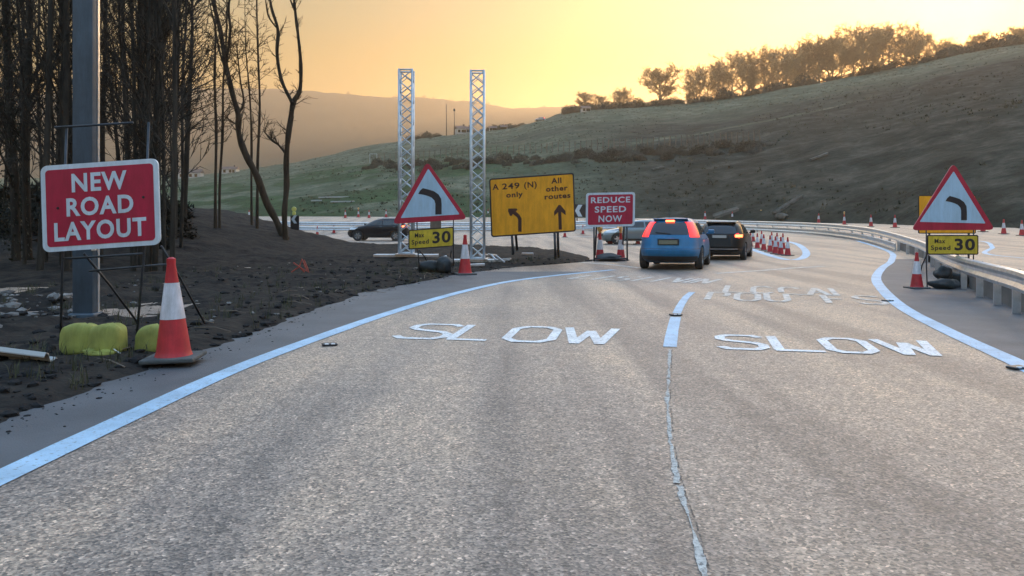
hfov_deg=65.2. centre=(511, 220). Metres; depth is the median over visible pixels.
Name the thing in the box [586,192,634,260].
roadworks sign
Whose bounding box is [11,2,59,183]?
woodland tree
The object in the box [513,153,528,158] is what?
scrub bush
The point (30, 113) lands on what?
woodland tree
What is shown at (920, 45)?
bare tree
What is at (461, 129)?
house
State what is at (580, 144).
wire fence
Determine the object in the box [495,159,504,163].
scrub bush
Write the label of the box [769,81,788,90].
scrub bush
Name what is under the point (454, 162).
scrub bush
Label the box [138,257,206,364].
traffic cone
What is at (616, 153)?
scrub bush
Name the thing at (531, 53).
sky
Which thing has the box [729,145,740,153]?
scrub bush
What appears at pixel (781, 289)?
local lettering
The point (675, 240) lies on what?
hatchback car
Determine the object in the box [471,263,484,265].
steel bar
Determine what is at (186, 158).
slender tree
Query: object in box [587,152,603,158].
scrub bush
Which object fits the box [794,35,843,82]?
bare tree
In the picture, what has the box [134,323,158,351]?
sandbag
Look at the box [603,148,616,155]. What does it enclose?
scrub bush
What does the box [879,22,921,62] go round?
bare tree
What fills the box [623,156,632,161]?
scrub bush
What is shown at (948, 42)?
bare tree
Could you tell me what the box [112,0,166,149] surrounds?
woodland tree
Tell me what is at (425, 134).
scrub bush
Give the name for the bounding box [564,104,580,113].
scrub bush
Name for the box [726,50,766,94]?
bare tree
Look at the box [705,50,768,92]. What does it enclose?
bare tree
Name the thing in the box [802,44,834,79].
bare tree
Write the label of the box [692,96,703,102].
scrub bush
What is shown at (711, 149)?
scrub bush
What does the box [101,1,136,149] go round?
woodland tree
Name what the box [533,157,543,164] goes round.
scrub bush
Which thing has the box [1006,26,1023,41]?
bare tree
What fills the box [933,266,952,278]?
ballast sack
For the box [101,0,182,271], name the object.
woodland tree
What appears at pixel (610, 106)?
scrub bush
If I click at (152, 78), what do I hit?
woodland tree
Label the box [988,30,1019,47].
scrub bush
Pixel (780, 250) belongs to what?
traffic cone
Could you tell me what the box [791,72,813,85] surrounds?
scrub bush
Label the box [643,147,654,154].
scrub bush
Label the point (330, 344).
road stud
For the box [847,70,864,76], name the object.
scrub bush
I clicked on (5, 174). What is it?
woodland tree
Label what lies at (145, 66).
woodland tree
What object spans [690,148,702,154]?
scrub bush
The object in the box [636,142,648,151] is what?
scrub bush
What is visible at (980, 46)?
scrub bush
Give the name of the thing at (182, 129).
woodland tree
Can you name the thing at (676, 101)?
scrub bush
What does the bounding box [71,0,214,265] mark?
woodland tree
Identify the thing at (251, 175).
slender tree
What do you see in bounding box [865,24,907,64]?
bare tree
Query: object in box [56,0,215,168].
woodland tree
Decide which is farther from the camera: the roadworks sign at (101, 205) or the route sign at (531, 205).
the route sign at (531, 205)
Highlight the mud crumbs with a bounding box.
[6,269,498,433]
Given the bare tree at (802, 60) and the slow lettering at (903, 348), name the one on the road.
the slow lettering at (903, 348)
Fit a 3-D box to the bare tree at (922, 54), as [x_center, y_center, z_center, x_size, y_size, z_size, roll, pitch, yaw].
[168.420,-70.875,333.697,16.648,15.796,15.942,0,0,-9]
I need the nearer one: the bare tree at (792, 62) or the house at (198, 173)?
the house at (198, 173)
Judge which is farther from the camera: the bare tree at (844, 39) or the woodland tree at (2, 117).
the bare tree at (844, 39)
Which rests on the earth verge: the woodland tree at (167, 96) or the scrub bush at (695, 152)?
the woodland tree at (167, 96)
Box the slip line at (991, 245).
[982,241,1021,257]
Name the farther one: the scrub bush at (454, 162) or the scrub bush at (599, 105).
the scrub bush at (599, 105)
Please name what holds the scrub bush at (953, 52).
on the ground at (900, 156)
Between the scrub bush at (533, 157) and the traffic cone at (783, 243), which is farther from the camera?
the scrub bush at (533, 157)
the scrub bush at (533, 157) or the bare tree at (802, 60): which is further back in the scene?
the bare tree at (802, 60)
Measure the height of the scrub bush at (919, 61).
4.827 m
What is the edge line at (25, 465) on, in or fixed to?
on the road
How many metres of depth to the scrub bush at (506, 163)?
151.18 m
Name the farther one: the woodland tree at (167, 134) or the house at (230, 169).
the house at (230, 169)
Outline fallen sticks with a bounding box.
[27,259,511,366]
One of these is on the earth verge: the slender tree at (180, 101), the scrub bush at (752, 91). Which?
the slender tree at (180, 101)
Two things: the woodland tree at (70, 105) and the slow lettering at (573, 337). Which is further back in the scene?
the woodland tree at (70, 105)
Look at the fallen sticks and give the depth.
12.95 m
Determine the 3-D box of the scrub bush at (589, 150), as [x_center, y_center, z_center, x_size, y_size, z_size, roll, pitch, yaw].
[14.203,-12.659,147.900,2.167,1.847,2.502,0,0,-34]
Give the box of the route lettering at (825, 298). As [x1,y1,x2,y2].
[704,292,889,304]
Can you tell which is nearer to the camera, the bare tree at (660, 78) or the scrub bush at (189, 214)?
the scrub bush at (189, 214)
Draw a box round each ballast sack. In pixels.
[416,260,437,271]
[436,256,454,272]
[596,253,621,261]
[926,278,960,288]
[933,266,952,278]
[951,272,968,286]
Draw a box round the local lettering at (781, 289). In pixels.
[722,285,838,294]
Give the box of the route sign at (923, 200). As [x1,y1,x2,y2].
[918,195,975,261]
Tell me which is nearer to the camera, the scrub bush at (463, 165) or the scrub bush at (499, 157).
the scrub bush at (463, 165)
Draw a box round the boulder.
[775,213,788,219]
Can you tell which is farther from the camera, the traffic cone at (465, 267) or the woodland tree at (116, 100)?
the woodland tree at (116, 100)
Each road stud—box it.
[322,342,337,345]
[669,313,682,315]
[1006,365,1023,369]
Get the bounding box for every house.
[178,167,203,178]
[222,165,239,173]
[455,124,466,134]
[488,125,496,130]
[500,124,507,129]
[580,105,590,111]
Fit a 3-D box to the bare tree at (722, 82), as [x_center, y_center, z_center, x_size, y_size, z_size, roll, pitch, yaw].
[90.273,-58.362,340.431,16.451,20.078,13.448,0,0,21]
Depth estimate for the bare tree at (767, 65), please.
330.80 m
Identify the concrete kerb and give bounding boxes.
[900,243,1023,311]
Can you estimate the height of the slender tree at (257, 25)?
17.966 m
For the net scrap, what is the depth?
20.05 m
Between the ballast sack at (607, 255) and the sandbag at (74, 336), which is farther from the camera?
the ballast sack at (607, 255)
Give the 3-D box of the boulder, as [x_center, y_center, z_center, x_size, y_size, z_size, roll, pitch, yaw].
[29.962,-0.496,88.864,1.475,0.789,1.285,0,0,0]
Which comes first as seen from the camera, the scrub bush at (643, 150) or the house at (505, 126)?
the scrub bush at (643, 150)
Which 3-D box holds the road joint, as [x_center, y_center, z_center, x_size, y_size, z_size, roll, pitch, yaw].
[1.185,1.397,5.718,0.104,0.001,6.023,0,0,10]
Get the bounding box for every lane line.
[663,317,680,346]
[673,292,694,312]
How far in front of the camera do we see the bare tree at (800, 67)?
332.94 m
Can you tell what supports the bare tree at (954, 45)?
on the ground at (900, 156)
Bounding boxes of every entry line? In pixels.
[581,262,639,267]
[717,266,823,273]
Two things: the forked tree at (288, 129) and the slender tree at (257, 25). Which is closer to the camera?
the forked tree at (288, 129)
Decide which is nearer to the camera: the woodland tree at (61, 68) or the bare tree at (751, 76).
the woodland tree at (61, 68)
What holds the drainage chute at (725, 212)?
on the ground at (900, 156)
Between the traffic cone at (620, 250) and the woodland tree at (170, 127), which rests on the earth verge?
the woodland tree at (170, 127)
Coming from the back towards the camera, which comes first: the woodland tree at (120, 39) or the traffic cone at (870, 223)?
the traffic cone at (870, 223)
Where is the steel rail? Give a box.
[325,196,348,197]
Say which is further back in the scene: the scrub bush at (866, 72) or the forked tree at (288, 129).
the scrub bush at (866, 72)
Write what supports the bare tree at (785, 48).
on the ground at (900, 156)
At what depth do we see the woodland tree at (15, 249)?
21.67 m
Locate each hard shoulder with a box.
[0,272,579,467]
[881,259,1023,359]
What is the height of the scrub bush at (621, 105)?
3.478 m
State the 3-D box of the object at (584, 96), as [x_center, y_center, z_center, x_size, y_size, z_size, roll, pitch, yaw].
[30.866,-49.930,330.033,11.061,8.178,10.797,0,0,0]
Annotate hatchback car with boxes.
[601,217,653,244]
[639,215,714,268]
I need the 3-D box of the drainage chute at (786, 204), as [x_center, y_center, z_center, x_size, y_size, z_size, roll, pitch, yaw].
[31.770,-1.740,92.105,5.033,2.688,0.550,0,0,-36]
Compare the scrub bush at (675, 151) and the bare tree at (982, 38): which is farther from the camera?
the bare tree at (982, 38)
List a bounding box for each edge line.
[0,270,609,485]
[858,241,1023,371]
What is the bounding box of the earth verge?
[0,208,588,422]
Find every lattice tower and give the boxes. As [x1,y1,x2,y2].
[373,68,438,256]
[454,70,505,261]
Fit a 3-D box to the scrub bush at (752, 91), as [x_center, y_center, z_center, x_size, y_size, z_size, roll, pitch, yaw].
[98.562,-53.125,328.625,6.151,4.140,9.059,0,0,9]
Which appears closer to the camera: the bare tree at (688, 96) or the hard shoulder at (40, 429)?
the hard shoulder at (40, 429)
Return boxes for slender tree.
[134,0,212,238]
[164,0,236,230]
[194,0,253,227]
[196,0,250,227]
[220,0,265,224]
[232,0,276,228]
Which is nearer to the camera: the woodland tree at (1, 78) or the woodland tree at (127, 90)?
the woodland tree at (1, 78)
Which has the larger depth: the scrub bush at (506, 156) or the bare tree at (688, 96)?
the bare tree at (688, 96)
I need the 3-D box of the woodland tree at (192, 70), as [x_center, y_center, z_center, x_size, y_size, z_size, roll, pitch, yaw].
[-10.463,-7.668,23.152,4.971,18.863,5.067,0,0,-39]
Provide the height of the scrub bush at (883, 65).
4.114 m
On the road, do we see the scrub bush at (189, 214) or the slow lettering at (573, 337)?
the slow lettering at (573, 337)
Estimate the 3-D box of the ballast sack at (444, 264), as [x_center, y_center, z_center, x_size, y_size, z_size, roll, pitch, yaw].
[-1.753,1.173,21.000,0.527,0.488,0.483,0,0,43]
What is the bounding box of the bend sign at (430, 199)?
[394,164,464,272]
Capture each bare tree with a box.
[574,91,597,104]
[594,95,610,104]
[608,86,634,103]
[638,62,684,99]
[677,63,709,96]
[678,65,712,97]
[681,65,725,95]
[683,91,696,101]
[704,62,738,94]
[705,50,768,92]
[705,61,734,93]
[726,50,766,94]
[735,55,768,91]
[736,51,767,93]
[740,44,787,87]
[757,49,799,85]
[760,43,803,82]
[767,45,813,84]
[772,45,825,82]
[785,32,830,78]
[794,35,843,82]
[795,30,855,78]
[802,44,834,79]
[805,29,860,78]
[821,34,853,76]
[834,20,899,69]
[834,25,896,75]
[839,23,890,68]
[855,26,904,66]
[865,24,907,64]
[869,22,913,68]
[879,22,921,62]
[891,33,922,66]
[895,20,930,62]
[899,32,936,62]
[913,31,936,59]
[927,37,951,53]
[934,38,960,53]
[945,43,963,50]
[963,38,979,47]
[965,30,991,46]
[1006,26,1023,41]
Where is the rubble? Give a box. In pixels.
[0,261,421,332]
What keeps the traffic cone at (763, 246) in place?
on the road
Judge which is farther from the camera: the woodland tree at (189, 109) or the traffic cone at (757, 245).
the traffic cone at (757, 245)
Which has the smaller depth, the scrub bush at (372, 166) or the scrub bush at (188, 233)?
the scrub bush at (188, 233)
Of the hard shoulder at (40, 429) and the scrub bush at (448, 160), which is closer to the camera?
the hard shoulder at (40, 429)
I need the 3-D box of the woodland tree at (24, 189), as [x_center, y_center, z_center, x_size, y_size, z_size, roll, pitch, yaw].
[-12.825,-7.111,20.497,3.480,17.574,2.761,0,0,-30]
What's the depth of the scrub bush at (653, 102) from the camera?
327.74 m
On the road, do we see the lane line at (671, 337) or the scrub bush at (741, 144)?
the lane line at (671, 337)
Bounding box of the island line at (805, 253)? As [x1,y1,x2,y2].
[752,239,809,259]
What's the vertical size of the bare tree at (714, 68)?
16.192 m
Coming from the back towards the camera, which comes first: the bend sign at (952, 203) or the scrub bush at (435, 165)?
the scrub bush at (435, 165)
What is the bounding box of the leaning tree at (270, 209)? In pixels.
[197,0,289,238]
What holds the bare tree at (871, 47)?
on the ground at (900, 156)
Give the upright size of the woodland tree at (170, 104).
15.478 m
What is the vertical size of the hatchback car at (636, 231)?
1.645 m
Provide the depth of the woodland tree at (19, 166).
29.46 m
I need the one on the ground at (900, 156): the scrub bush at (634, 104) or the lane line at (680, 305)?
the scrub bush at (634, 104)
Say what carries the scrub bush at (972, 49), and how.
on the ground at (900, 156)
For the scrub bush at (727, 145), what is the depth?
141.91 m
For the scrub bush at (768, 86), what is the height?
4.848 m
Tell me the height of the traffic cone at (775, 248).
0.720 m
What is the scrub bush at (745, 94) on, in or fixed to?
on the ground at (900, 156)
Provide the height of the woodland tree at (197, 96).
18.976 m
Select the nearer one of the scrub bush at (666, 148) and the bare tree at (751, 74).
the scrub bush at (666, 148)
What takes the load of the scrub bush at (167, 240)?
on the earth verge
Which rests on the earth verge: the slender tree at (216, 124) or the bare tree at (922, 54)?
the slender tree at (216, 124)
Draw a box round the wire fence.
[373,130,759,160]
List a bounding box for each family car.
[348,218,410,240]
[702,221,754,259]
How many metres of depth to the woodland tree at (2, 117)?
19.64 m
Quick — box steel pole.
[68,0,103,317]
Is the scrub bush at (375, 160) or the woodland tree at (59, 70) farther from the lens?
the scrub bush at (375, 160)
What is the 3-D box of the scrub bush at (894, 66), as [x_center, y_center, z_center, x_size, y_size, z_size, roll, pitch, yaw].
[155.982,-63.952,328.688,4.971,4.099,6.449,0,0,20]
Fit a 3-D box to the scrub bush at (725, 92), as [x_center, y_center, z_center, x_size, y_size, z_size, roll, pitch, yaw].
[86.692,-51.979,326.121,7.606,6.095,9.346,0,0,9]
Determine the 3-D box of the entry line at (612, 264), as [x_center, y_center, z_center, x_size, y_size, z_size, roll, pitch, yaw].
[3.127,1.394,25.290,0.404,0.001,3.652,0,0,-23]
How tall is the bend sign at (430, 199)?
2.844 m
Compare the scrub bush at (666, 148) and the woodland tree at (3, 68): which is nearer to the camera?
the woodland tree at (3, 68)
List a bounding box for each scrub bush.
[0,183,40,219]
[0,194,40,231]
[0,196,39,237]
[30,181,40,203]
[159,222,175,250]
[160,210,200,239]
[161,193,179,221]
[161,197,194,218]
[366,164,378,169]
[371,157,383,164]
[385,162,397,168]
[415,158,422,165]
[421,130,431,137]
[423,158,439,164]
[430,160,443,169]
[444,157,453,161]
[448,160,458,165]
[459,161,474,168]
[474,157,489,163]
[482,158,496,163]
[487,153,502,159]
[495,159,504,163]
[500,152,511,160]
[501,161,512,165]
[509,158,522,162]
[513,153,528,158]
[529,154,540,159]
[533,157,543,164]
[544,154,556,163]
[557,152,572,161]
[561,104,571,114]
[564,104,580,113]
[573,146,591,154]
[573,153,580,159]
[584,148,592,155]
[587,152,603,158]
[588,103,598,109]
[594,154,604,161]
[597,102,608,108]
[601,101,615,108]
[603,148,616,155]
[603,156,619,161]
[607,147,617,155]
[613,150,626,155]
[616,144,631,152]
[617,102,629,107]
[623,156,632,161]
[625,150,642,157]
[626,99,642,107]
[630,98,645,107]
[633,155,647,160]
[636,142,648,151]
[640,147,656,154]
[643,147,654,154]
[650,99,659,105]
[655,98,671,105]
[656,144,668,151]
[657,145,671,153]
[660,152,675,159]
[667,96,681,103]
[668,147,683,153]
[686,98,695,103]
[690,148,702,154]
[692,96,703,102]
[693,144,704,150]
[701,94,713,101]
[703,145,718,153]
[709,93,726,99]
[709,138,729,147]
[709,149,724,154]
[716,87,732,98]
[718,139,733,147]
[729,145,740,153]
[734,140,748,151]
[742,90,754,95]
[746,87,758,94]
[747,147,765,153]
[756,86,769,93]
[764,83,774,90]
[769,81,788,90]
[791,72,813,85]
[808,75,824,83]
[825,75,842,81]
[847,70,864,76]
[857,65,872,75]
[864,64,880,72]
[873,63,887,70]
[887,61,896,67]
[894,57,910,66]
[910,55,928,63]
[922,53,936,60]
[934,48,950,59]
[938,47,959,58]
[949,43,968,54]
[967,45,974,52]
[970,42,986,50]
[978,40,1004,48]
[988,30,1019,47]
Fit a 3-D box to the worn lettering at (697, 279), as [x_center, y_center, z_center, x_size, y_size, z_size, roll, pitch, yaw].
[3.154,1.393,19.174,3.412,0.002,1.541,0,0,27]
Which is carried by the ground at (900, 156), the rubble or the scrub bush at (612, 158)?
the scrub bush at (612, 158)
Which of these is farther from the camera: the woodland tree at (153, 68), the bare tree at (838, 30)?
the bare tree at (838, 30)
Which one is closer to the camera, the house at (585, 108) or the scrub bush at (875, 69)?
the house at (585, 108)
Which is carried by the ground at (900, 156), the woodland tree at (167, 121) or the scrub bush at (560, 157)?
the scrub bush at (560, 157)
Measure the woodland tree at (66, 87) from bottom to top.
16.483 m
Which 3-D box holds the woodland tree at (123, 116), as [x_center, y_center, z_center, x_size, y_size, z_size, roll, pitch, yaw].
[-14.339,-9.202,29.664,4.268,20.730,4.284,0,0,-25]
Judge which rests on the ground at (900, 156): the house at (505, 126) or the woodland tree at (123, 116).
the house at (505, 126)
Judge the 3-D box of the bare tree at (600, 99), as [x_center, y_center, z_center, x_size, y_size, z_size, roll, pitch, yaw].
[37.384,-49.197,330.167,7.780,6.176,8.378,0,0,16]
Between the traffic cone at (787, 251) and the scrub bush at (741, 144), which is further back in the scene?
the scrub bush at (741, 144)
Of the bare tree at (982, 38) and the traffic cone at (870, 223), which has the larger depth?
the bare tree at (982, 38)
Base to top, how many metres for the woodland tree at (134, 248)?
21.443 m
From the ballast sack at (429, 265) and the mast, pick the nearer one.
the ballast sack at (429, 265)
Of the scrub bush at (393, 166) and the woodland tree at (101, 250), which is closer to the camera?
the woodland tree at (101, 250)
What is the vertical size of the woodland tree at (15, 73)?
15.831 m
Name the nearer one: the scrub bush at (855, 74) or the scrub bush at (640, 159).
the scrub bush at (640, 159)
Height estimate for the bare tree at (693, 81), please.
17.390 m
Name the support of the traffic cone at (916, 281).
on the hard shoulder at (969, 313)
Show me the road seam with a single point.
(699, 553)
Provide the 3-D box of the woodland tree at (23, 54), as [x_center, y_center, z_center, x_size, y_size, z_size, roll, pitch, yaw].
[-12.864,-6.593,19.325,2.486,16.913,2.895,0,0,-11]
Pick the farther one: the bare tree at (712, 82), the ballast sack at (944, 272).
the bare tree at (712, 82)
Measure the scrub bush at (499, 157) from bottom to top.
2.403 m
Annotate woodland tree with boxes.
[0,0,31,167]
[0,0,40,198]
[0,0,42,156]
[0,0,58,200]
[0,0,72,259]
[0,0,72,264]
[0,0,112,261]
[0,0,112,270]
[0,0,119,261]
[0,0,124,270]
[0,1,34,167]
[0,2,39,139]
[0,3,31,152]
[0,10,34,124]
[0,13,20,186]
[1,0,59,230]
[1,0,131,263]
[2,0,107,164]
[10,0,110,264]
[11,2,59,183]
[14,0,128,162]
[15,1,57,159]
[23,0,169,263]
[34,13,59,164]
[39,0,130,254]
[54,0,221,186]
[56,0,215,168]
[64,0,178,270]
[70,0,177,159]
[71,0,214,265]
[72,0,131,161]
[100,0,179,270]
[100,0,207,270]
[100,0,209,270]
[100,0,219,271]
[100,0,226,257]
[100,2,132,159]
[100,3,137,160]
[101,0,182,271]
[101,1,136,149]
[104,0,178,159]
[105,0,217,255]
[110,1,180,169]
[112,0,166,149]
[117,6,207,148]
[123,0,235,247]
[128,2,228,219]
[129,0,206,209]
[153,5,194,173]
[154,2,229,160]
[164,1,210,169]
[165,24,192,196]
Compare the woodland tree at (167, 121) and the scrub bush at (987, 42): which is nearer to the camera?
the woodland tree at (167, 121)
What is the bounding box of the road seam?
[664,349,707,575]
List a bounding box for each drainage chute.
[713,207,738,217]
[772,194,802,213]
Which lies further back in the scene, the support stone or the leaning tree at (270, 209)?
the leaning tree at (270, 209)
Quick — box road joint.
[670,351,708,567]
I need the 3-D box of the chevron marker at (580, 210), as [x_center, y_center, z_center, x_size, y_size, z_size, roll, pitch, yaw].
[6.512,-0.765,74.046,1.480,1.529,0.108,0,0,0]
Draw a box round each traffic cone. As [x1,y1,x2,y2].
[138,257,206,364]
[454,235,476,274]
[591,227,603,260]
[617,226,628,260]
[755,233,759,248]
[761,234,766,250]
[764,235,772,251]
[770,236,777,253]
[775,237,783,254]
[781,237,794,255]
[782,233,785,248]
[841,212,847,224]
[867,215,874,226]
[890,215,899,227]
[903,252,930,288]
[998,219,1009,233]
[1016,220,1023,235]
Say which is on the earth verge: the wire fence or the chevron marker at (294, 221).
the chevron marker at (294, 221)
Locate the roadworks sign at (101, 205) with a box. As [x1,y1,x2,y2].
[40,122,204,345]
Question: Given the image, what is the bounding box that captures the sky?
[0,0,1023,107]
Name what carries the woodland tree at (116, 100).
on the earth verge
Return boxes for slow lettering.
[393,323,619,343]
[715,334,941,355]
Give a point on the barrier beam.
(12, 353)
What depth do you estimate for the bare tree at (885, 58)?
333.20 m
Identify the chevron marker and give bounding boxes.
[290,207,300,230]
[575,204,585,220]
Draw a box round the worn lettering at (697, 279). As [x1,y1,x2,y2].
[567,275,720,282]
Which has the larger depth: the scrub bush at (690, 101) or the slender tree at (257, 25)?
the scrub bush at (690, 101)
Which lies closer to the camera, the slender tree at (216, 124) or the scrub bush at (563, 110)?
the slender tree at (216, 124)
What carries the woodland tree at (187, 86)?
on the earth verge
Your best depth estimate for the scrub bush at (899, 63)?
328.20 m
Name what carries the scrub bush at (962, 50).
on the ground at (900, 156)
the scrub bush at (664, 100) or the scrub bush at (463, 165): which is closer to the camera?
the scrub bush at (463, 165)
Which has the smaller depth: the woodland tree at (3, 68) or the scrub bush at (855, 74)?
the woodland tree at (3, 68)
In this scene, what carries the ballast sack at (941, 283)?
on the hard shoulder at (969, 313)
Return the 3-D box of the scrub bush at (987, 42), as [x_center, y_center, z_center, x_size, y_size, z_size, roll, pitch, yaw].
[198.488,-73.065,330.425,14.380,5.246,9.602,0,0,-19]
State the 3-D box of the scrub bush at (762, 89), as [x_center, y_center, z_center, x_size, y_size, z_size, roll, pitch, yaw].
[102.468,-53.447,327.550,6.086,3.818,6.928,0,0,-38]
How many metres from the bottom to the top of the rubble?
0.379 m
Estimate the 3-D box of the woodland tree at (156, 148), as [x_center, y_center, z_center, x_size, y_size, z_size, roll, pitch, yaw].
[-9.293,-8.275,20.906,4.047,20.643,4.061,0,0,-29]
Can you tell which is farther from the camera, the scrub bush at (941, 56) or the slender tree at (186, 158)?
the scrub bush at (941, 56)
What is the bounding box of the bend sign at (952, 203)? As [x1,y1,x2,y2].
[913,165,992,286]
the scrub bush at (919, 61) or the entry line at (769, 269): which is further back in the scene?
the scrub bush at (919, 61)
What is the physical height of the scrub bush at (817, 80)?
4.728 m
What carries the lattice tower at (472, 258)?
on the earth verge
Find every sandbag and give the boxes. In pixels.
[59,323,96,354]
[82,322,127,355]
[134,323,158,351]
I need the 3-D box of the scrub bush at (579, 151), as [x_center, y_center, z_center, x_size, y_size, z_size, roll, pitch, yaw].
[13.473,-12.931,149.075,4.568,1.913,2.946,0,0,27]
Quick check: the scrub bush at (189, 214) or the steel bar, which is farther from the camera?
the scrub bush at (189, 214)
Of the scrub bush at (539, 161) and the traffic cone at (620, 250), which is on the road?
the traffic cone at (620, 250)
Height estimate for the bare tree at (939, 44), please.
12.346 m
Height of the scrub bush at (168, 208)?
1.909 m
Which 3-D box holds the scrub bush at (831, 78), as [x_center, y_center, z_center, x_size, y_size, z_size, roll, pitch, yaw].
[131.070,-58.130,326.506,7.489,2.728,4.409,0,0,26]
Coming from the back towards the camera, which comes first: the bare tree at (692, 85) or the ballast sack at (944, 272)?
the bare tree at (692, 85)
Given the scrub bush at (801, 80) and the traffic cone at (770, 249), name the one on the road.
the traffic cone at (770, 249)
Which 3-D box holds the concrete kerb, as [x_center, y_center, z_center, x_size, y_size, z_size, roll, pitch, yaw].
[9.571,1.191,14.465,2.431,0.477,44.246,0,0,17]
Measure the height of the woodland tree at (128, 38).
17.202 m
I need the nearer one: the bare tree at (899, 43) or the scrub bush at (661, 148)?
the scrub bush at (661, 148)
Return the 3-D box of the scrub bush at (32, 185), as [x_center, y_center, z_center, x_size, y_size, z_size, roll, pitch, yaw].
[-22.043,-1.164,37.527,3.095,1.676,2.669,0,0,18]
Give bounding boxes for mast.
[446,104,446,135]
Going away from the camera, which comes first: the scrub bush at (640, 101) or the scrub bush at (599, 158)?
the scrub bush at (599, 158)
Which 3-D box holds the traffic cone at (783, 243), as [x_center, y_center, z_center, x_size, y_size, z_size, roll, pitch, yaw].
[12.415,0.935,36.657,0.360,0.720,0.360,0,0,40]
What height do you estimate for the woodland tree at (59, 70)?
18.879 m
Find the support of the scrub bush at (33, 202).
on the earth verge
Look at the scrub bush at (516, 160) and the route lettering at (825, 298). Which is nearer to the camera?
the route lettering at (825, 298)
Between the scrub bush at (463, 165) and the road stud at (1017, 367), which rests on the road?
the road stud at (1017, 367)
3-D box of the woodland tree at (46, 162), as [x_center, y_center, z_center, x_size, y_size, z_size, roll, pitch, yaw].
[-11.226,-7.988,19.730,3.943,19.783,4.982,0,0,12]
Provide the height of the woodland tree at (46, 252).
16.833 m
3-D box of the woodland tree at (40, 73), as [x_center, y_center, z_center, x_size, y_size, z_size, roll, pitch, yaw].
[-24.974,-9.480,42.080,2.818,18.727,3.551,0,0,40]
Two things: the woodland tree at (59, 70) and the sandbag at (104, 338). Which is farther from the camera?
the woodland tree at (59, 70)
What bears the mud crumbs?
on the hard shoulder at (40, 429)
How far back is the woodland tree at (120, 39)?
20.59 m
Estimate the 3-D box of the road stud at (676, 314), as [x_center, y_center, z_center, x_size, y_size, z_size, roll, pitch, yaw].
[2.415,1.381,11.798,0.170,0.031,0.120,0,0,-17]
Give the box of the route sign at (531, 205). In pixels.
[489,173,575,258]
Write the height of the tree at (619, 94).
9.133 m
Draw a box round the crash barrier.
[281,220,1023,313]
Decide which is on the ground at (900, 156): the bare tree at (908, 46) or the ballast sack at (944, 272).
the bare tree at (908, 46)
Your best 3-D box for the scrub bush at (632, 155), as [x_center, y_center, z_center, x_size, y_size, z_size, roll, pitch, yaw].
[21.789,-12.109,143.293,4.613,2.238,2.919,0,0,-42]
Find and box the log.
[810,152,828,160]
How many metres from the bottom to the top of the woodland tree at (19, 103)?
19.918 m
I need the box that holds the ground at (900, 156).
[0,44,1023,227]
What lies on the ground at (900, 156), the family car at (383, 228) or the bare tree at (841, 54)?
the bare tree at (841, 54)
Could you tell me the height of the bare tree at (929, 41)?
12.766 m
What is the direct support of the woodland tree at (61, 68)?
on the ground at (900, 156)
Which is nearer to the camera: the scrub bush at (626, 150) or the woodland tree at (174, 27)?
the woodland tree at (174, 27)
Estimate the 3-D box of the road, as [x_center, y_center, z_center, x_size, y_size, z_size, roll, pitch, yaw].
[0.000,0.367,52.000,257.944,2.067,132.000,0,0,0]
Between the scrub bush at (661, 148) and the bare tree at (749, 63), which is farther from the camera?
the bare tree at (749, 63)
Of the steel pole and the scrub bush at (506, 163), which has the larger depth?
the scrub bush at (506, 163)
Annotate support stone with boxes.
[0,356,35,362]
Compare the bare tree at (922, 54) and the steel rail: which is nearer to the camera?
the steel rail
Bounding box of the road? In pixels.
[0,216,1023,575]
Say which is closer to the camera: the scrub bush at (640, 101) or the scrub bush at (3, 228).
the scrub bush at (3, 228)
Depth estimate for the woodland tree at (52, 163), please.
23.59 m
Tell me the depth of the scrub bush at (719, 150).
136.41 m
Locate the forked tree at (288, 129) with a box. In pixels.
[251,0,316,239]
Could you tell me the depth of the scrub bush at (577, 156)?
144.68 m
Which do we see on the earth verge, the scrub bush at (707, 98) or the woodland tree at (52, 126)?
the woodland tree at (52, 126)
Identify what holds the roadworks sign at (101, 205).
on the earth verge
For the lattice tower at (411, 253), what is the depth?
27.36 m
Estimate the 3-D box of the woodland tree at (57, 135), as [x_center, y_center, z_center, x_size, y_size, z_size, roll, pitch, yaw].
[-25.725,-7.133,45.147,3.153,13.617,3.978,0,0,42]
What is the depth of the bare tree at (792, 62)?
328.31 m
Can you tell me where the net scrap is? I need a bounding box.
[291,259,308,271]
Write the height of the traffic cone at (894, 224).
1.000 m
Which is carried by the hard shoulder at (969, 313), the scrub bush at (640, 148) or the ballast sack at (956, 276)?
the ballast sack at (956, 276)
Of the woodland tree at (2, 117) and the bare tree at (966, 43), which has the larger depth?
the bare tree at (966, 43)
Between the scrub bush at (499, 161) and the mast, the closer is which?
the scrub bush at (499, 161)
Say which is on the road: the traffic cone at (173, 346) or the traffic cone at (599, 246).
the traffic cone at (599, 246)
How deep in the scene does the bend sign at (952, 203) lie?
16.60 m
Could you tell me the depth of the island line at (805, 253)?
32.89 m

